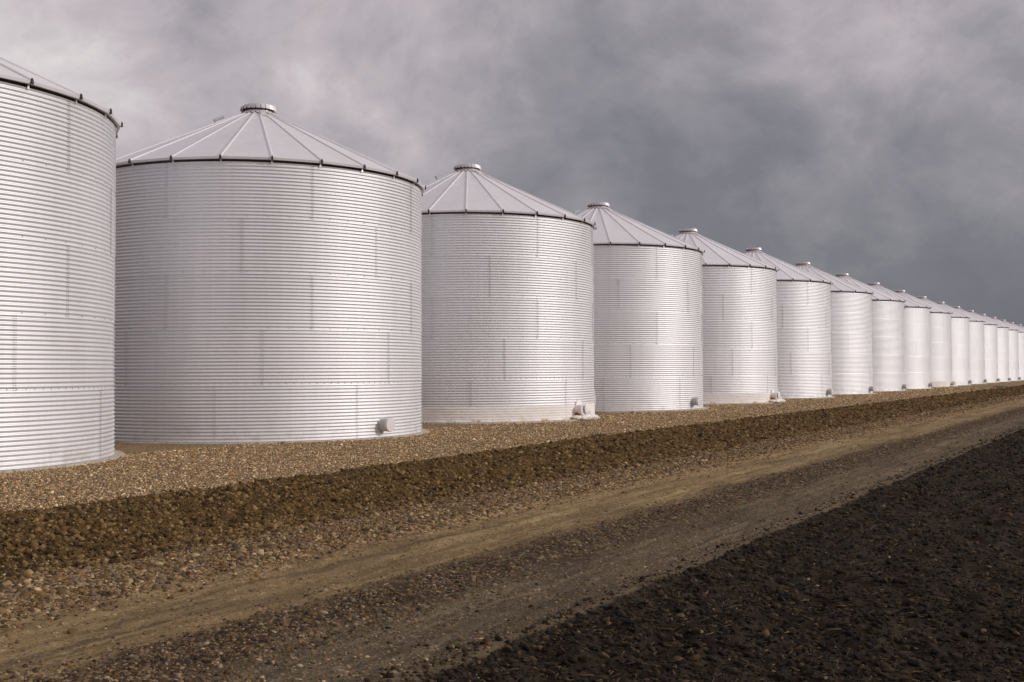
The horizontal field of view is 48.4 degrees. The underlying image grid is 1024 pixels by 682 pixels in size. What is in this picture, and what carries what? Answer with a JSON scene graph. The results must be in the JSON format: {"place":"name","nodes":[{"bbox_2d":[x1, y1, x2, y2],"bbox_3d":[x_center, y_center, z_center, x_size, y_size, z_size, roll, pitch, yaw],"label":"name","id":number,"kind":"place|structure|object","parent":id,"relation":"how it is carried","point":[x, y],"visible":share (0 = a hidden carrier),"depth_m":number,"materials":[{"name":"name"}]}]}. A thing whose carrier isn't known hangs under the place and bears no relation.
{"place":"outdoors","nodes":[
{"label":"outdoors","id":0,"kind":"place"},
{"bbox_2d":[0,386,1022,575],"bbox_3d":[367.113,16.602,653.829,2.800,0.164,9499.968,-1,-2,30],"label":"soil bank","id":1,"kind":"structure","parent":0,"point":[175,520],"depth_m":12.36,"materials":[{"name":"brown soil"}]},
{"bbox_2d":[0,385,1023,581],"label":"bank clods","id":2,"kind":"object","parent":1,"relation":"on","point":[49,553],"visible":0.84,"depth_m":11.99,"materials":[{"name":"soil"}]},
{"bbox_2d":[0,394,1023,681],"bbox_3d":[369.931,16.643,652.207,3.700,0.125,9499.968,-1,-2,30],"label":"road","id":3,"kind":"structure","parent":0,"point":[234,606],"depth_m":7.89,"materials":[{"name":"brown soil"}]},
{"bbox_2d":[0,403,1023,681],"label":"road stones","id":4,"kind":"object","parent":3,"relation":"on","point":[132,659],"visible":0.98,"depth_m":6.54,"materials":[{"name":"brown gravel"}]},
{"bbox_2d":[0,395,1023,643],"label":"pebble windrow","id":5,"kind":"object","parent":3,"relation":"on","point":[56,589],"visible":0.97,"depth_m":8.93,"materials":[{"name":"gravel"}]},
{"bbox_2d":[0,380,1023,510],"bbox_3d":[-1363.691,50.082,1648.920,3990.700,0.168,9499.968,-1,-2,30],"label":"gravel ground","id":6,"kind":"structure","parent":0,"point":[127,448],"depth_m":19.16,"materials":[{"name":"brown gravel"}]},
{"bbox_2d":[0,57,124,472],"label":"grain bin","id":7,"kind":"object","parent":6,"relation":"on","point":[57,240],"visible":1,"depth_m":16.68,"materials":[{"name":"metal"}]},
{"bbox_2d":[114,103,428,443],"bbox_3d":[-5.694,-1.555,25.607,7.745,7.498,7.708,-1,-2,30],"label":"grain bin","id":8,"kind":"object","parent":6,"relation":"on","point":[268,276],"visible":0.82,"depth_m":22.29,"materials":[{"name":"metal"}]},
{"bbox_2d":[421,164,599,423],"bbox_3d":[-1.190,-1.402,33.226,7.955,7.498,7.708,-1,-2,30],"label":"grain bin","id":9,"kind":"object","parent":6,"relation":"on","point":[507,312],"visible":0.67,"depth_m":29.87,"materials":[{"name":"metal"}]},
{"bbox_2d":[589,433,606,436],"bbox_3d":[1.764,1.944,23.622,0.392,0.075,0.668,-1,-2,30],"label":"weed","id":10,"kind":"object","parent":6,"relation":"on","point":[600,434],"visible":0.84,"depth_m":23.57,"materials":[{"name":"green plant"}]},
{"bbox_2d":[573,202,707,412],"bbox_3d":[3.133,-1.221,40.948,7.745,7.498,7.708,-1,-2,30],"label":"grain bin","id":11,"kind":"object","parent":6,"relation":"on","point":[648,324],"visible":0.49,"depth_m":37.61,"materials":[{"name":"metal"}]},
{"bbox_2d":[671,228,785,404],"bbox_3d":[7.637,-1.043,48.566,7.955,7.498,7.708,-1,-2,30],"label":"grain bin","id":12,"kind":"object","parent":6,"relation":"on","point":[739,320],"visible":0.57,"depth_m":45.34,"materials":[{"name":"metal"}]},
{"bbox_2d":[743,247,834,398],"bbox_3d":[11.959,-0.862,56.289,7.745,7.498,7.708,-1,-2,30],"label":"grain bin","id":13,"kind":"object","parent":6,"relation":"on","point":[804,351],"visible":0.38,"depth_m":53.08,"materials":[{"name":"metal"}]},
{"bbox_2d":[796,262,875,394],"bbox_3d":[16.373,-0.683,63.959,7.745,7.498,7.708,-1,-2,30],"label":"grain bin","id":14,"kind":"object","parent":6,"relation":"on","point":[851,339],"visible":0.42,"depth_m":60.80,"materials":[{"name":"metal"}]},
{"bbox_2d":[835,273,907,391],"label":"grain bin","id":15,"kind":"object","parent":6,"relation":"on","point":[888,350],"visible":0.38,"depth_m":68.52,"materials":[{"name":"metal"}]},
{"bbox_2d":[868,282,933,388],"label":"grain bin","id":16,"kind":"object","parent":6,"relation":"on","point":[917,352],"visible":0.35,"depth_m":76.23,"materials":[{"name":"metal"}]},
{"bbox_2d":[894,290,957,387],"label":"grain bin","id":17,"kind":"object","parent":6,"relation":"on","point":[941,345],"visible":0.33,"depth_m":83.95,"materials":[{"name":"metal"}]},
{"bbox_2d":[916,296,971,385],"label":"grain bin","id":18,"kind":"object","parent":6,"relation":"on","point":[960,350],"visible":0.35,"depth_m":91.65,"materials":[{"name":"metal"}]},
{"bbox_2d":[935,302,986,383],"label":"grain bin","id":19,"kind":"object","parent":6,"relation":"on","point":[977,350],"visible":0.3,"depth_m":99.35,"materials":[{"name":"metal"}]},
{"bbox_2d":[952,306,999,382],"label":"grain bin","id":20,"kind":"object","parent":6,"relation":"on","point":[991,352],"visible":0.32,"depth_m":107.06,"materials":[{"name":"metal"}]},
{"bbox_2d":[966,310,1010,381],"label":"grain bin","id":21,"kind":"object","parent":6,"relation":"on","point":[1003,350],"visible":0.2,"depth_m":114.75,"materials":[{"name":"metal"}]},
{"bbox_2d":[979,314,1020,380],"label":"grain bin","id":22,"kind":"object","parent":6,"relation":"on","point":[1013,355],"visible":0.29,"depth_m":122.45,"materials":[{"name":"metal"}]},
{"bbox_2d":[990,317,1023,379],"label":"grain bin","id":23,"kind":"object","parent":6,"relation":"on","point":[1021,350],"visible":0.14,"depth_m":129.92,"materials":[{"name":"metal"}]},
{"bbox_2d":[1001,320,1023,329],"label":"grain bin","id":24,"kind":"object","parent":6,"relation":"on","point":[1012,324],"visible":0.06,"depth_m":139.89,"materials":[{"name":"metal"}]},
{"bbox_2d":[0,0,1023,326],"label":"sky","id":25,"kind":"structure","parent":0,"point":[879,141],"materials":[{"name":"grey"}]},
{"bbox_2d":[319,425,1023,681],"bbox_3d":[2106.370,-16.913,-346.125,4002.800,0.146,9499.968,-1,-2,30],"label":"field","id":26,"kind":"structure","parent":0,"point":[854,643],"depth_m":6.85,"materials":[{"name":"black soil"}]},
{"bbox_2d":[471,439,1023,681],"bbox_3d":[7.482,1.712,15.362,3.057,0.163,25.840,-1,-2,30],"label":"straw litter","id":27,"kind":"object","parent":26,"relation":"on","point":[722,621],"visible":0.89,"depth_m":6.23,"materials":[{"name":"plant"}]}
]}

